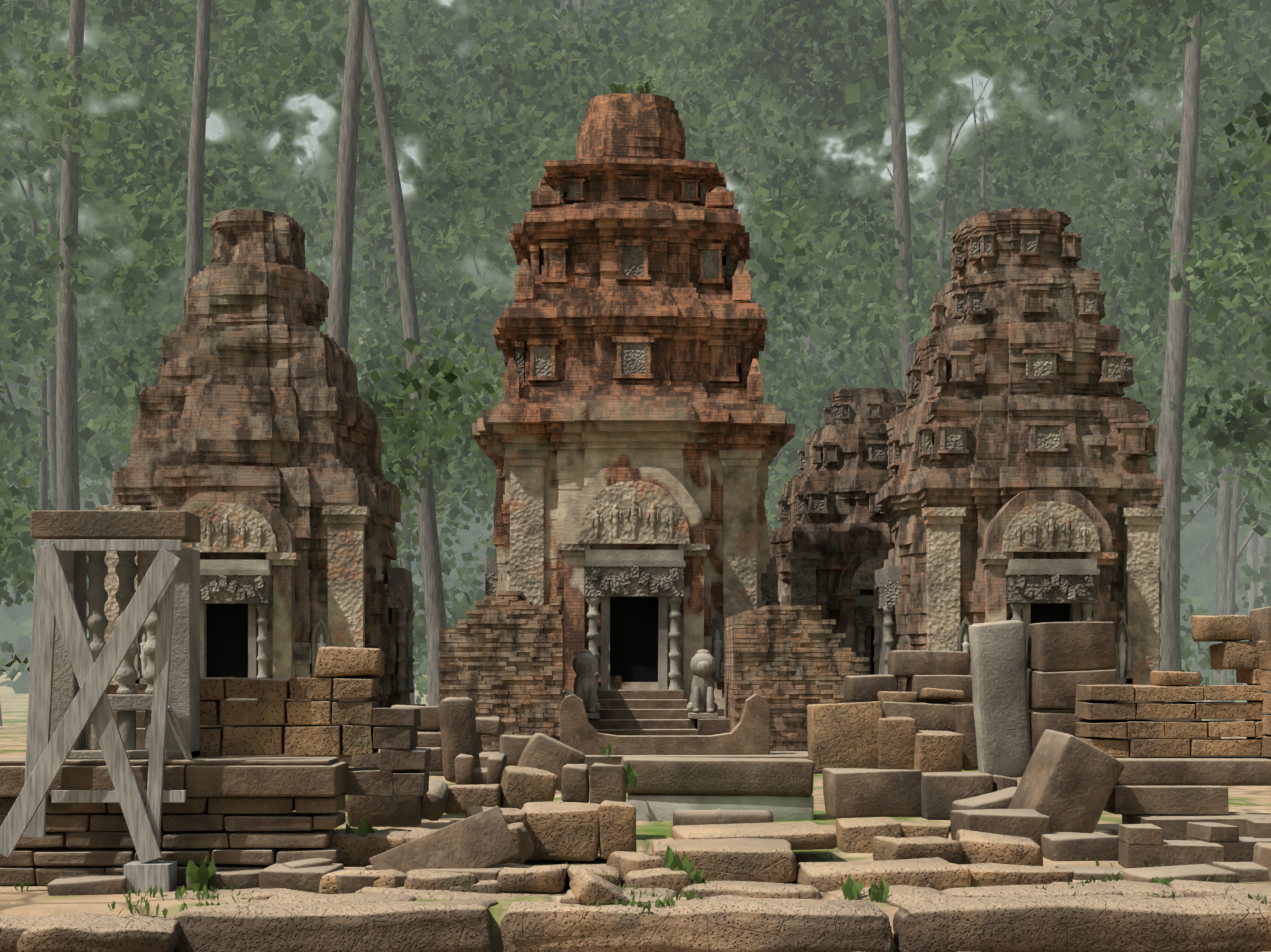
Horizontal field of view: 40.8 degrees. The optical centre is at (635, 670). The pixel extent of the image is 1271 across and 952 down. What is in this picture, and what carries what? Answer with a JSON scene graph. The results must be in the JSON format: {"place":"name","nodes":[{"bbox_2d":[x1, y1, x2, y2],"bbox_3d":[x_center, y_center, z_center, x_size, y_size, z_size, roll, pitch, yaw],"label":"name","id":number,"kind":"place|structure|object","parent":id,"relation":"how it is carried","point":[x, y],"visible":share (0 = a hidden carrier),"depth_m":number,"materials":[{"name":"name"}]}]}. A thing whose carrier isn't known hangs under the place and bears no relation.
{"place":"outdoors","nodes":[
{"label":"outdoors","id":0,"kind":"place"},
{"bbox_2d":[96,209,414,706],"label":"tower","id":1,"kind":"structure","parent":0,"point":[256,443],"depth_m":36.85,"materials":[{"name":"stone"}]},
{"bbox_2d":[551,3,574,27],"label":"tree","id":2,"kind":"object","parent":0,"point":[558,11],"depth_m":96.81,"materials":[{"name":"green plant"}]},
{"bbox_2d":[0,672,1270,951],"bbox_3d":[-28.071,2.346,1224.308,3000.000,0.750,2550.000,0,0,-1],"label":"ground","id":3,"kind":"structure","parent":0,"point":[36,900],"depth_m":18.58,"materials":[{"name":"brown soil"}]},
{"bbox_2d":[0,0,114,726],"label":"tree","id":4,"kind":"object","parent":3,"relation":"on","point":[36,190],"visible":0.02,"depth_m":59.43,"materials":[{"name":"green plant"}]},
{"bbox_2d":[0,147,130,440],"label":"tree","id":5,"kind":"object","parent":3,"relation":"on","point":[14,390],"visible":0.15,"depth_m":78.04,"materials":[{"name":"green plant"}]},
{"bbox_2d":[0,337,160,510],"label":"tree","id":6,"kind":"object","parent":3,"relation":"on","point":[89,458],"visible":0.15,"depth_m":60.06,"materials":[{"name":"green plant"}]},
{"bbox_2d":[0,539,192,892],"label":"wooden support frame","id":7,"kind":"object","parent":3,"relation":"on","point":[53,602],"visible":0.92,"depth_m":15.44,"materials":[{"name":"grey wood"}]},
{"bbox_2d":[0,0,276,510],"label":"tree","id":8,"kind":"object","parent":3,"relation":"on","point":[51,417],"visible":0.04,"depth_m":58.52,"materials":[{"name":"green plant"}]},
{"bbox_2d":[56,0,242,510],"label":"tree","id":9,"kind":"object","parent":3,"relation":"on","point":[68,493],"visible":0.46,"depth_m":50.70,"materials":[{"name":"grey plant"}]},
{"bbox_2d":[0,0,329,606],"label":"tree","id":10,"kind":"object","parent":3,"relation":"on","point":[250,153],"visible":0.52,"depth_m":53.74,"materials":[{"name":"green plant"}]},
{"bbox_2d":[0,757,348,885],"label":"retaining wall","id":11,"kind":"structure","parent":3,"relation":"on","point":[233,813],"depth_m":15.83,"materials":[{"name":"stone"}]},
{"bbox_2d":[31,510,200,758],"bbox_3d":[-4.906,-0.328,16.188,1.447,2.319,0.600,0,0,-1],"label":"window frame","id":12,"kind":"object","parent":11,"relation":"on","point":[126,702],"visible":0.6,"depth_m":16.04,"materials":[{"name":"stone"}]},
{"bbox_2d":[199,646,430,796],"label":"laterite wall","id":13,"kind":"structure","parent":11,"relation":"on","point":[390,733],"depth_m":16.47,"materials":[{"name":"stone"}]},
{"bbox_2d":[60,18,323,504],"bbox_3d":[-19.414,-18.901,65.816,13.372,41.831,16.279,0,0,15],"label":"tree","id":14,"kind":"object","parent":3,"relation":"on","point":[110,499],"depth_m":64.66,"materials":[{"name":"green plant"}]},
{"bbox_2d":[183,0,210,313],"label":"tree","id":15,"kind":"object","parent":3,"relation":"on","point":[194,237],"visible":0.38,"depth_m":49.39,"materials":[{"name":"grey plant"}]},
{"bbox_2d":[88,3,318,136],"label":"tree","id":16,"kind":"object","parent":3,"relation":"on","point":[209,121],"depth_m":67.59,"materials":[{"name":"green plant"}]},
{"bbox_2d":[56,128,385,386],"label":"tree","id":17,"kind":"object","parent":3,"relation":"on","point":[360,304],"depth_m":89.88,"materials":[{"name":"green plant"}]},
{"bbox_2d":[0,0,452,209],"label":"tree","id":18,"kind":"object","parent":3,"relation":"on","point":[59,148],"depth_m":58.85,"materials":[{"name":"green plant"}]},
{"bbox_2d":[4,0,490,510],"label":"tree","id":19,"kind":"object","parent":3,"relation":"on","point":[266,16],"visible":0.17,"depth_m":56.16,"materials":[{"name":"green plant"}]},
{"bbox_2d":[0,0,504,567],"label":"tree","id":20,"kind":"object","parent":3,"relation":"on","point":[400,430],"visible":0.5,"depth_m":50.43,"materials":[{"name":"green plant"}]},
{"bbox_2d":[47,806,518,895],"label":"loose blocks","id":21,"kind":"object","parent":3,"relation":"on","point":[480,845],"depth_m":15.56,"materials":[{"name":"stone"}]},
{"bbox_2d":[85,0,518,703],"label":"tree","id":22,"kind":"object","parent":3,"relation":"on","point":[473,320],"visible":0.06,"depth_m":58.23,"materials":[{"name":"green plant"}]},
{"bbox_2d":[215,95,419,284],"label":"tree","id":23,"kind":"object","parent":3,"relation":"on","point":[360,261],"visible":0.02,"depth_m":81.75,"materials":[{"name":"green plant"}]},
{"bbox_2d":[327,0,365,351],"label":"tree","id":24,"kind":"object","parent":3,"relation":"on","point":[339,300],"visible":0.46,"depth_m":49.65,"materials":[{"name":"grey plant"}]},
{"bbox_2d":[207,0,487,392],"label":"tree","id":25,"kind":"object","parent":3,"relation":"on","point":[323,228],"depth_m":66.89,"materials":[{"name":"green plant"}]},
{"bbox_2d":[271,93,450,318],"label":"tree","id":26,"kind":"object","parent":3,"relation":"on","point":[423,295],"depth_m":96.81,"materials":[{"name":"green plant"}]},
{"bbox_2d":[364,0,446,705],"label":"tree","id":27,"kind":"object","parent":3,"relation":"on","point":[435,612],"visible":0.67,"depth_m":51.89,"materials":[{"name":"grey plant"}]},
{"bbox_2d":[273,0,584,508],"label":"tree","id":28,"kind":"object","parent":3,"relation":"on","point":[491,151],"visible":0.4,"depth_m":55.34,"materials":[{"name":"green plant"}]},
{"bbox_2d":[306,0,609,260],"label":"tree","id":29,"kind":"object","parent":3,"relation":"on","point":[501,7],"visible":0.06,"depth_m":63.84,"materials":[{"name":"green plant"}]},
{"bbox_2d":[307,0,740,320],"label":"tree","id":30,"kind":"object","parent":3,"relation":"on","point":[575,5],"depth_m":69.23,"materials":[{"name":"green plant"}]},
{"bbox_2d":[408,0,780,153],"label":"tree","id":31,"kind":"object","parent":3,"relation":"on","point":[459,16],"visible":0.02,"depth_m":60.75,"materials":[{"name":"green plant"}]},
{"bbox_2d":[395,0,816,523],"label":"tree","id":32,"kind":"object","parent":3,"relation":"on","point":[538,89],"visible":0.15,"depth_m":56.66,"materials":[{"name":"green plant"}]},
{"bbox_2d":[429,649,807,774],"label":"central stairs and lions","id":33,"kind":"structure","parent":3,"relation":"on","point":[653,723],"depth_m":35.55,"materials":[{"name":"stone"}]},
{"bbox_2d":[472,94,794,708],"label":"tower","id":34,"kind":"structure","parent":3,"relation":"on","point":[632,434],"depth_m":38.58,"materials":[{"name":"brown stone"}]},
{"bbox_2d":[608,73,655,93],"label":"plants","id":35,"kind":"object","parent":34,"relation":"on","point":[623,88],"visible":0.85,"depth_m":41.28,"materials":[{"name":"green plant"}]},
{"bbox_2d":[0,0,1270,703],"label":"forest canopy foliage","id":36,"kind":"object","parent":3,"relation":"on","point":[776,224],"visible":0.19,"depth_m":54.22,"materials":[{"name":"green plant"}]},
{"bbox_2d":[0,879,1270,951],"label":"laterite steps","id":37,"kind":"structure","parent":3,"relation":"on","point":[742,916],"depth_m":14.02,"materials":[{"name":"brown stone"}]},
{"bbox_2d":[0,308,1270,693],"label":"forest wall","id":38,"kind":"structure","parent":3,"relation":"on","point":[1198,554],"depth_m":131.26,"materials":[{"name":"green plant"}]},
{"bbox_2d":[8,743,1266,916],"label":"grass tufts","id":39,"kind":"object","parent":3,"relation":"on","point":[201,878],"visible":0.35,"depth_m":15.20,"materials":[{"name":"green plant"}]},
{"bbox_2d":[439,591,868,751],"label":"brick walls","id":40,"kind":"structure","parent":3,"relation":"on","point":[798,656],"depth_m":34.66,"materials":[{"name":"brown brick"}]},
{"bbox_2d":[113,704,1220,766],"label":"stone blocks","id":41,"kind":"structure","parent":3,"relation":"on","point":[140,729],"depth_m":35.70,"materials":[{"name":"brown stone"}]},
{"bbox_2d":[610,1,744,206],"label":"tree","id":42,"kind":"object","parent":3,"relation":"on","point":[618,4],"depth_m":64.99,"materials":[{"name":"green plant"}]},
{"bbox_2d":[319,688,1073,905],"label":"fallen stone blocks","id":43,"kind":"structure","parent":3,"relation":"on","point":[542,825],"depth_m":17.39,"materials":[{"name":"stone"}]},
{"bbox_2d":[322,620,1123,860],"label":"stone blocks","id":44,"kind":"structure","parent":3,"relation":"on","point":[1052,804],"depth_m":21.22,"materials":[{"name":"brown stone"}]},
{"bbox_2d":[560,0,885,533],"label":"tree","id":45,"kind":"object","parent":3,"relation":"on","point":[791,25],"visible":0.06,"depth_m":57.60,"materials":[{"name":"green plant"}]},
{"bbox_2d":[627,0,880,384],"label":"tree","id":46,"kind":"object","parent":3,"relation":"on","point":[770,140],"visible":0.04,"depth_m":64.27,"materials":[{"name":"green plant"}]},
{"bbox_2d":[613,0,1034,490],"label":"tree","id":47,"kind":"object","parent":3,"relation":"on","point":[929,66],"visible":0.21,"depth_m":55.81,"materials":[{"name":"green plant"}]},
{"bbox_2d":[782,142,965,379],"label":"tree","id":48,"kind":"object","parent":3,"relation":"on","point":[825,360],"depth_m":96.46,"materials":[{"name":"green plant"}]},
{"bbox_2d":[731,0,1055,389],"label":"tree","id":49,"kind":"object","parent":3,"relation":"on","point":[836,190],"visible":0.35,"depth_m":56.59,"materials":[{"name":"green plant"}]},
{"bbox_2d":[885,0,917,394],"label":"tree","id":50,"kind":"object","parent":3,"relation":"on","point":[901,185],"visible":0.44,"depth_m":56.08,"materials":[{"name":"grey plant"}]},
{"bbox_2d":[735,21,1100,414],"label":"tree","id":51,"kind":"object","parent":3,"relation":"on","point":[837,367],"depth_m":73.05,"materials":[{"name":"green plant"}]},
{"bbox_2d":[759,0,1157,529],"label":"tree","id":52,"kind":"object","parent":3,"relation":"on","point":[804,423],"visible":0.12,"depth_m":58.66,"materials":[{"name":"green plant"}]},
{"bbox_2d":[849,0,1074,207],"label":"tree","id":53,"kind":"object","parent":3,"relation":"on","point":[987,131],"visible":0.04,"depth_m":60.90,"materials":[{"name":"green plant"}]},
{"bbox_2d":[838,0,1122,215],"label":"tree","id":54,"kind":"object","parent":3,"relation":"on","point":[960,138],"visible":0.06,"depth_m":66.47,"materials":[{"name":"green plant"}]},
{"bbox_2d":[907,0,1175,297],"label":"tree","id":55,"kind":"object","parent":3,"relation":"on","point":[931,176],"depth_m":86.97,"materials":[{"name":"green plant"}]},
{"bbox_2d":[987,12,1170,315],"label":"tree","id":56,"kind":"object","parent":3,"relation":"on","point":[1064,23],"visible":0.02,"depth_m":65.77,"materials":[{"name":"green plant"}]},
{"bbox_2d":[907,1,1264,525],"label":"tree","id":57,"kind":"object","parent":3,"relation":"on","point":[972,201],"depth_m":63.46,"materials":[{"name":"green plant"}]},
{"bbox_2d":[968,0,1270,538],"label":"tree","id":58,"kind":"object","parent":3,"relation":"on","point":[1249,434],"visible":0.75,"depth_m":52.42,"materials":[{"name":"green plant"}]},
{"bbox_2d":[1079,0,1201,701],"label":"tree","id":59,"kind":"object","parent":3,"relation":"on","point":[1169,455],"visible":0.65,"depth_m":50.80,"materials":[{"name":"grey plant"}]},
{"bbox_2d":[1054,0,1270,720],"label":"tree","id":60,"kind":"object","parent":3,"relation":"on","point":[1223,520],"visible":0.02,"depth_m":62.12,"materials":[{"name":"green plant"}]},
{"bbox_2d":[1055,757,1270,882],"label":"stone steps","id":61,"kind":"structure","parent":3,"relation":"on","point":[1180,821],"depth_m":19.36,"materials":[{"name":"brown stone"}]},
{"bbox_2d":[1027,607,1270,756],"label":"laterite wall","id":62,"kind":"structure","parent":61,"relation":"on","point":[1069,663],"depth_m":20.35,"materials":[{"name":"stone"}]},
{"bbox_2d":[1096,148,1256,701],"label":"tree","id":63,"kind":"object","parent":3,"relation":"on","point":[1251,563],"depth_m":97.70,"materials":[{"name":"green plant"}]},
{"bbox_2d":[1094,0,1270,719],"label":"tree","id":64,"kind":"object","parent":3,"relation":"on","point":[1244,99],"visible":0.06,"depth_m":54.73,"materials":[{"name":"green plant"}]},
{"bbox_2d":[1125,47,1270,713],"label":"tree","id":65,"kind":"object","parent":3,"relation":"on","point":[1263,543],"depth_m":77.89,"materials":[{"name":"green plant"}]},
{"bbox_2d":[0,0,1270,671],"label":"sky","id":66,"kind":"structure","parent":0,"point":[25,661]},
{"bbox_2d":[770,388,907,674],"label":"tower","id":67,"kind":"structure","parent":0,"point":[830,546],"depth_m":46.62,"materials":[{"name":"stone"}]},
{"bbox_2d":[872,208,1164,704],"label":"tower","id":68,"kind":"structure","parent":0,"point":[1025,485],"depth_m":37.03,"materials":[{"name":"stone"}]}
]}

